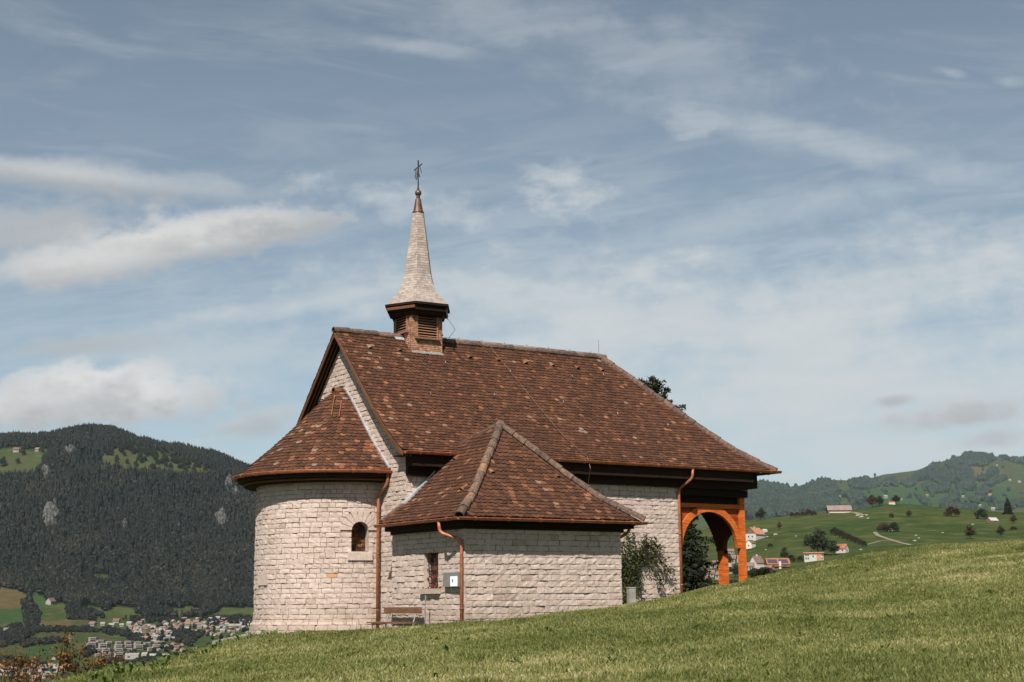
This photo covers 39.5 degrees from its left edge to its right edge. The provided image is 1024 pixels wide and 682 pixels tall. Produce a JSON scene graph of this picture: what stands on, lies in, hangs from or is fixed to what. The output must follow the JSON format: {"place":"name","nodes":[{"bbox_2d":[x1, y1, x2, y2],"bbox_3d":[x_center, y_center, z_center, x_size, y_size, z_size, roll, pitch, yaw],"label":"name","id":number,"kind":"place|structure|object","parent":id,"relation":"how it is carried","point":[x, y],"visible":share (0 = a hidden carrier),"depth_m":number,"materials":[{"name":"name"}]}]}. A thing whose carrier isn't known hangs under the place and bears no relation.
{"place":"outdoors","nodes":[
{"label":"outdoors","id":0,"kind":"place"},
{"bbox_2d":[0,432,1023,681],"bbox_3d":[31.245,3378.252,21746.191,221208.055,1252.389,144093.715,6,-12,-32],"label":"hills","id":1,"kind":"structure","parent":0,"point":[922,524],"depth_m":1743.42,"materials":[{"name":"green plant"}]},
{"bbox_2d":[0,456,6,466],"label":"pasture tree","id":2,"kind":"object","parent":1,"relation":"on","point":[3,460],"visible":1,"depth_m":3276.32,"materials":[{"name":"green plant"}]},
{"bbox_2d":[13,447,19,451],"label":"village house","id":3,"kind":"structure","parent":1,"relation":"on","point":[16,449],"depth_m":3381.80,"materials":[{"name":"white glass"}]},
{"bbox_2d":[14,672,26,679],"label":"village house","id":4,"kind":"structure","parent":1,"relation":"on","point":[21,675],"depth_m":1310.55,"materials":[{"name":"white glass"}]},
{"bbox_2d":[38,664,47,671],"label":"village house","id":5,"kind":"structure","parent":1,"relation":"on","point":[45,669],"depth_m":1445.38,"materials":[{"name":"white glass"}]},
{"bbox_2d":[42,464,49,478],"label":"rock outcrop","id":6,"kind":"object","parent":1,"relation":"on","point":[46,469],"visible":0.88,"depth_m":3232.40,"materials":[{"name":"grey stone"}]},
{"bbox_2d":[39,671,52,677],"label":"village house","id":7,"kind":"structure","parent":1,"relation":"on","point":[47,675],"depth_m":1343.07,"materials":[{"name":"white glass"}]},
{"bbox_2d":[46,598,55,604],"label":"village house","id":8,"kind":"structure","parent":1,"relation":"on","point":[50,601],"depth_m":2443.95,"materials":[{"name":"white glass"}]},
{"bbox_2d":[42,498,60,533],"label":"rock outcrop","id":9,"kind":"object","parent":1,"relation":"on","point":[50,510],"visible":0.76,"depth_m":3013.24,"materials":[{"name":"grey stone"}]},
{"bbox_2d":[53,664,64,672],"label":"village house","id":10,"kind":"structure","parent":1,"relation":"on","point":[55,668],"depth_m":1435.34,"materials":[{"name":"white glass"}]},
{"bbox_2d":[64,444,75,455],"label":"rock outcrop","id":11,"kind":"object","parent":1,"relation":"on","point":[69,449],"visible":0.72,"depth_m":3347.24,"materials":[{"name":"grey stone"}]},
{"bbox_2d":[86,642,99,647],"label":"apartment block","id":12,"kind":"structure","parent":1,"relation":"on","point":[95,644],"depth_m":1777.85,"materials":[{"name":"grey glass"}]},
{"bbox_2d":[89,621,96,625],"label":"village house","id":13,"kind":"structure","parent":1,"relation":"on","point":[92,623],"depth_m":2177.58,"materials":[{"name":"brown tile"}]},
{"bbox_2d":[88,637,98,641],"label":"apartment block","id":14,"kind":"structure","parent":1,"relation":"on","point":[93,639],"depth_m":1893.81,"materials":[{"name":"white glass"}]},
{"bbox_2d":[98,643,110,647],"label":"apartment block","id":15,"kind":"structure","parent":1,"relation":"on","point":[104,645],"depth_m":1776.85,"materials":[{"name":"grey glass"}]},
{"bbox_2d":[101,648,113,651],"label":"apartment block","id":16,"kind":"structure","parent":1,"relation":"on","point":[106,650],"depth_m":1707.67,"materials":[{"name":"grey glass"}]},
{"bbox_2d":[102,652,113,656],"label":"apartment block","id":17,"kind":"structure","parent":1,"relation":"on","point":[109,654],"depth_m":1648.29,"materials":[{"name":"grey glass"}]},
{"bbox_2d":[112,618,120,622],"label":"village house","id":18,"kind":"structure","parent":1,"relation":"on","point":[116,620],"depth_m":2242.12,"materials":[{"name":"orange tile"}]},
{"bbox_2d":[114,644,124,647],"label":"apartment block","id":19,"kind":"structure","parent":1,"relation":"on","point":[119,645],"depth_m":1777.57,"materials":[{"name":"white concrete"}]},
{"bbox_2d":[113,652,126,656],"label":"apartment block","id":20,"kind":"structure","parent":1,"relation":"on","point":[119,654],"depth_m":1642.57,"materials":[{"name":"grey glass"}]},
{"bbox_2d":[114,648,125,651],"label":"apartment block","id":21,"kind":"structure","parent":1,"relation":"on","point":[119,649],"depth_m":1715.08,"materials":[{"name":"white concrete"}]},
{"bbox_2d":[121,518,128,528],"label":"rock outcrop","id":22,"kind":"object","parent":1,"relation":"on","point":[124,523],"visible":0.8,"depth_m":2995.06,"materials":[{"name":"grey stone"}]},
{"bbox_2d":[0,597,252,675],"bbox_3d":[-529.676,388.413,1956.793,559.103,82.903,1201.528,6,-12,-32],"label":"tree belt","id":23,"kind":"object","parent":1,"relation":"on","point":[17,632],"visible":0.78,"depth_m":2008.80,"materials":[{"name":"green plant"}]},
{"bbox_2d":[0,422,255,617],"bbox_3d":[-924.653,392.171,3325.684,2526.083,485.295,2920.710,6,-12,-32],"label":"forest","id":24,"kind":"object","parent":1,"relation":"on","point":[57,574],"visible":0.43,"depth_m":2961.85,"materials":[{"name":"green plant"}]},
{"bbox_2d":[124,641,133,643],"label":"apartment block","id":25,"kind":"structure","parent":1,"relation":"on","point":[128,642],"depth_m":1846.51,"materials":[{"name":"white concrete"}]},
{"bbox_2d":[125,644,133,647],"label":"apartment block","id":26,"kind":"structure","parent":1,"relation":"on","point":[129,645],"depth_m":1781.85,"materials":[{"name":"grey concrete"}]},
{"bbox_2d":[126,648,135,652],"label":"apartment block","id":27,"kind":"structure","parent":1,"relation":"on","point":[132,649],"depth_m":1724.69,"materials":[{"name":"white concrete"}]},
{"bbox_2d":[125,653,140,658],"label":"hall","id":28,"kind":"structure","parent":1,"relation":"on","point":[131,655],"depth_m":1608.33,"materials":[{"name":"white glass"}]},
{"bbox_2d":[134,644,146,649],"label":"apartment block","id":29,"kind":"structure","parent":1,"relation":"on","point":[139,646],"depth_m":1766.61,"materials":[{"name":"grey glass"}]},
{"bbox_2d":[143,642,153,645],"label":"apartment block","id":30,"kind":"structure","parent":1,"relation":"on","point":[150,643],"depth_m":1820.73,"materials":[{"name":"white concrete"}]},
{"bbox_2d":[215,507,227,528],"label":"rock outcrop","id":31,"kind":"object","parent":1,"relation":"on","point":[221,515],"visible":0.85,"depth_m":3143.71,"materials":[{"name":"grey stone"}]},
{"bbox_2d":[225,474,231,489],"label":"rock outcrop","id":32,"kind":"object","parent":1,"relation":"on","point":[228,480],"visible":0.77,"depth_m":3331.30,"materials":[{"name":"grey stone"}]},
{"bbox_2d":[232,486,238,495],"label":"rock outcrop","id":33,"kind":"object","parent":1,"relation":"on","point":[235,488],"visible":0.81,"depth_m":3297.39,"materials":[{"name":"grey stone"}]},
{"bbox_2d":[706,570,715,576],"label":"village house","id":34,"kind":"structure","parent":1,"relation":"on","point":[713,573],"depth_m":836.93,"materials":[{"name":"white tile"}]},
{"bbox_2d":[714,571,718,579],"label":"village house","id":35,"kind":"structure","parent":1,"relation":"on","point":[716,574],"depth_m":805.30,"materials":[{"name":"white tile"}]},
{"bbox_2d":[727,549,733,553],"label":"village house","id":36,"kind":"structure","parent":1,"relation":"on","point":[730,551],"depth_m":1032.22,"materials":[{"name":"white tile"}]},
{"bbox_2d":[728,553,734,564],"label":"deciduous tree","id":37,"kind":"object","parent":1,"relation":"on","point":[730,558],"visible":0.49,"depth_m":900.45,"materials":[{"name":"green plant"}]},
{"bbox_2d":[730,555,736,563],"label":"village house","id":38,"kind":"structure","parent":1,"relation":"on","point":[735,557],"depth_m":932.67,"materials":[{"name":"white tile"}]},
{"bbox_2d":[729,564,738,576],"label":"deciduous tree","id":39,"kind":"object","parent":1,"relation":"on","point":[734,570],"visible":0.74,"depth_m":796.89,"materials":[{"name":"green plant"}]},
{"bbox_2d":[746,540,755,548],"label":"shed","id":40,"kind":"structure","parent":1,"relation":"on","point":[750,544],"depth_m":1061.05,"materials":[{"name":"beige paint"}]},
{"bbox_2d":[747,562,754,569],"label":"village house","id":41,"kind":"structure","parent":1,"relation":"on","point":[750,565],"depth_m":841.45,"materials":[{"name":"white tile"}]},
{"bbox_2d":[746,526,765,541],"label":"farmhouse","id":42,"kind":"object","parent":1,"relation":"on","point":[753,533],"visible":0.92,"depth_m":1115.44,"materials":[{"name":"paint"}]},
{"bbox_2d":[749,554,763,567],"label":"house","id":43,"kind":"structure","parent":1,"relation":"on","point":[757,560],"depth_m":847.88,"materials":[{"name":"paint"}]},
{"bbox_2d":[754,507,765,519],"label":"deciduous tree","id":44,"kind":"object","parent":1,"relation":"on","point":[761,514],"visible":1,"depth_m":1313.40,"materials":[{"name":"green plant"}]},
{"bbox_2d":[764,565,774,570],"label":"village house","id":45,"kind":"structure","parent":1,"relation":"on","point":[772,567],"depth_m":800.01,"materials":[{"name":"orange tile"}]},
{"bbox_2d":[764,558,790,569],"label":"house","id":46,"kind":"structure","parent":1,"relation":"on","point":[778,563],"depth_m":814.61,"materials":[{"name":"orange tile"}]},
{"bbox_2d":[779,546,788,557],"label":"deciduous tree","id":47,"kind":"object","parent":1,"relation":"on","point":[783,553],"visible":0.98,"depth_m":886.68,"materials":[{"name":"green plant"}]},
{"bbox_2d":[785,554,795,561],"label":"bush","id":48,"kind":"object","parent":1,"relation":"on","point":[791,557],"visible":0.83,"depth_m":866.66,"materials":[{"name":"green plant"}]},
{"bbox_2d":[803,552,823,561],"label":"house","id":49,"kind":"structure","parent":1,"relation":"on","point":[812,556],"depth_m":852.76,"materials":[{"name":"paint"}]},
{"bbox_2d":[801,528,830,551],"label":"deciduous tree","id":50,"kind":"object","parent":1,"relation":"on","point":[819,541],"visible":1,"depth_m":891.81,"materials":[{"name":"green plant"}]},
{"bbox_2d":[829,527,836,533],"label":"bush","id":51,"kind":"object","parent":1,"relation":"on","point":[832,530],"visible":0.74,"depth_m":1084.89,"materials":[{"name":"green plant"}]},
{"bbox_2d":[825,540,841,554],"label":"deciduous tree","id":52,"kind":"object","parent":1,"relation":"on","point":[832,547],"visible":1,"depth_m":887.34,"materials":[{"name":"green plant"}]},
{"bbox_2d":[826,505,851,514],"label":"barn","id":53,"kind":"structure","parent":1,"relation":"on","point":[833,509],"depth_m":1282.26,"materials":[{"name":"paint"}]},
{"bbox_2d":[836,544,848,552],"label":"house","id":54,"kind":"structure","parent":1,"relation":"on","point":[844,548],"depth_m":899.21,"materials":[{"name":"paint"}]},
{"bbox_2d":[866,494,876,506],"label":"deciduous tree","id":55,"kind":"object","parent":1,"relation":"on","point":[871,500],"visible":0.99,"depth_m":1317.08,"materials":[{"name":"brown plant"}]},
{"bbox_2d":[874,496,883,503],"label":"deciduous tree","id":56,"kind":"object","parent":1,"relation":"on","point":[879,500],"visible":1,"depth_m":1305.97,"materials":[{"name":"green plant"}]},
{"bbox_2d":[876,523,887,531],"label":"bush","id":57,"kind":"object","parent":1,"relation":"on","point":[882,526],"visible":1,"depth_m":1068.37,"materials":[{"name":"brown plant"}]},
{"bbox_2d":[742,450,1023,519],"bbox_3d":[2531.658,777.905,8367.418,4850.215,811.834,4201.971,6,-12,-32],"label":"forest","id":58,"kind":"object","parent":1,"relation":"on","point":[817,495],"visible":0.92,"depth_m":8030.04,"materials":[{"name":"green plant"}]},
{"bbox_2d":[873,532,911,544],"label":"track","id":59,"kind":"structure","parent":1,"relation":"on","point":[876,533],"depth_m":1008.62,"materials":[{"name":"beige gravel"}]},
{"bbox_2d":[886,522,899,531],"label":"bush","id":60,"kind":"object","parent":1,"relation":"on","point":[893,525],"visible":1,"depth_m":1063.76,"materials":[{"name":"green plant"}]},
{"bbox_2d":[891,495,900,503],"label":"deciduous tree","id":61,"kind":"object","parent":1,"relation":"on","point":[895,499],"visible":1,"depth_m":1332.52,"materials":[{"name":"green plant"}]},
{"bbox_2d":[943,506,960,515],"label":"bush","id":62,"kind":"object","parent":1,"relation":"on","point":[950,510],"visible":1,"depth_m":1216.55,"materials":[{"name":"brown plant"}]},
{"bbox_2d":[964,524,976,538],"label":"deciduous tree","id":63,"kind":"object","parent":1,"relation":"on","point":[970,531],"visible":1,"depth_m":997.06,"materials":[{"name":"brown plant"}]},
{"bbox_2d":[973,508,987,518],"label":"bush","id":64,"kind":"object","parent":1,"relation":"on","point":[981,512],"visible":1,"depth_m":1198.64,"materials":[{"name":"green plant"}]},
{"bbox_2d":[986,517,998,522],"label":"shed","id":65,"kind":"structure","parent":1,"relation":"on","point":[992,520],"depth_m":1172.40,"materials":[{"name":"white glass"}]},
{"bbox_2d":[996,525,1004,535],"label":"deciduous tree","id":66,"kind":"object","parent":1,"relation":"on","point":[1000,530],"visible":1,"depth_m":1024.64,"materials":[{"name":"green plant"}]},
{"bbox_2d":[1002,498,1013,513],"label":"conifer tree","id":67,"kind":"object","parent":1,"relation":"on","point":[1007,507],"visible":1,"depth_m":1323.29,"materials":[{"name":"green plant"}]},
{"bbox_2d":[1009,515,1017,522],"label":"deciduous tree","id":68,"kind":"object","parent":1,"relation":"on","point":[1013,518],"visible":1,"depth_m":1158.87,"materials":[{"name":"brown plant"}]},
{"bbox_2d":[0,0,1023,486],"label":"sky","id":69,"kind":"structure","parent":0,"point":[803,220],"materials":[{"name":"blue"}]},
{"bbox_2d":[31,539,1023,681],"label":"meadow","id":70,"kind":"structure","parent":0,"point":[537,650],"depth_m":21.23,"materials":[{"name":"plant"}]},
{"bbox_2d":[0,641,53,681],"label":"autumn bush","id":71,"kind":"object","parent":70,"relation":"on","point":[15,663],"visible":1,"depth_m":29.18,"materials":[{"name":"brown plant"}]},
{"bbox_2d":[36,625,92,680],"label":"autumn bush","id":72,"kind":"object","parent":70,"relation":"on","point":[64,654],"visible":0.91,"depth_m":29.81,"materials":[{"name":"brown plant"}]},
{"bbox_2d":[58,645,127,674],"bbox_3d":[-8.930,7.275,30.224,1.517,1.760,0.893,-2,-10,8],"label":"autumn bush","id":73,"kind":"object","parent":70,"relation":"on","point":[103,659],"visible":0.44,"depth_m":30.30,"materials":[{"name":"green plant"}]},
{"bbox_2d":[212,633,251,643],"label":"path","id":74,"kind":"structure","parent":70,"relation":"on","point":[230,637],"depth_m":34.87,"materials":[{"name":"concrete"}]},
{"bbox_2d":[366,607,421,628],"bbox_3d":[-3.065,7.421,37.178,0.606,0.957,2.000,6,-12,-32],"label":"bench","id":75,"kind":"object","parent":70,"relation":"on","point":[389,610],"visible":0.77,"depth_m":37.14,"materials":[{"name":"brown wood"}]},
{"bbox_2d":[425,595,426,623],"bbox_3d":[-2.186,7.115,36.147,0.024,1.341,0.074,6,-12,-32],"label":"metal stake","id":76,"kind":"object","parent":70,"relation":"on","point":[425,608],"visible":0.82,"depth_m":36.21,"materials":[{"name":"metal"}]},
{"bbox_2d":[232,160,781,634],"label":"chapel","id":77,"kind":"structure","parent":70,"relation":"on","point":[412,458],"depth_m":40.18,"materials":[{"name":"stone"}]},
{"bbox_2d":[340,509,376,559],"bbox_3d":[-4.291,5.425,39.899,1.117,1.409,0.402,3,-11,-20],"label":"window","id":78,"kind":"structure","parent":77,"relation":"in","point":[360,523],"depth_m":39.90,"materials":[{"name":"stone"}]},
{"bbox_2d":[418,552,440,593],"bbox_3d":[-2.026,5.937,36.717,0.330,1.120,0.963,6,-12,-32],"label":"window","id":79,"kind":"structure","parent":77,"relation":"in","point":[431,560],"depth_m":36.95,"materials":[{"name":"stone"}]},
{"bbox_2d":[443,572,459,586],"bbox_3d":[-1.494,5.960,35.640,0.131,0.353,0.719,6,-12,-32],"label":"notice box","id":80,"kind":"object","parent":77,"relation":"attached to","point":[451,579],"visible":1,"depth_m":35.55,"materials":[{"name":"grey paint"}]},
{"bbox_2d":[619,531,674,603],"bbox_3d":[4.026,6.872,42.733,2.463,2.427,0.650,6,-12,-32],"label":"climbing shrub","id":81,"kind":"object","parent":77,"relation":"attached to","point":[629,578],"visible":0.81,"depth_m":42.70,"materials":[{"name":"green plant"}]},
{"bbox_2d":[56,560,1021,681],"bbox_3d":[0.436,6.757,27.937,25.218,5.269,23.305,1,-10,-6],"label":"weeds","id":82,"kind":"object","parent":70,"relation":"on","point":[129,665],"visible":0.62,"depth_m":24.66,"materials":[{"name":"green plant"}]},
{"bbox_2d":[626,587,635,603],"bbox_3d":[3.481,7.835,41.514,0.234,1.330,0.175,4,-11,-25],"label":"stone post","id":83,"kind":"object","parent":70,"relation":"on","point":[631,594],"visible":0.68,"depth_m":41.53,"materials":[{"name":"stone"}]},
{"bbox_2d":[638,375,717,582],"bbox_3d":[6.173,7.388,61.520,6.249,12.028,6.110,6,-12,-32],"label":"spruce tree","id":84,"kind":"object","parent":70,"relation":"on","point":[655,384],"visible":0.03,"depth_m":61.73,"materials":[{"name":"green plant"}]},
{"bbox_2d":[682,519,712,591],"bbox_3d":[7.435,9.702,59.149,2.239,5.353,2.736,1,-10,-9],"label":"spruce tree","id":85,"kind":"object","parent":70,"relation":"on","point":[692,580],"visible":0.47,"depth_m":58.95,"materials":[{"name":"green plant"}]},
{"bbox_2d":[747,567,777,577],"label":"bush","id":86,"kind":"object","parent":70,"relation":"on","point":[761,571],"visible":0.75,"depth_m":73.85,"materials":[{"name":"green plant"}]}
]}

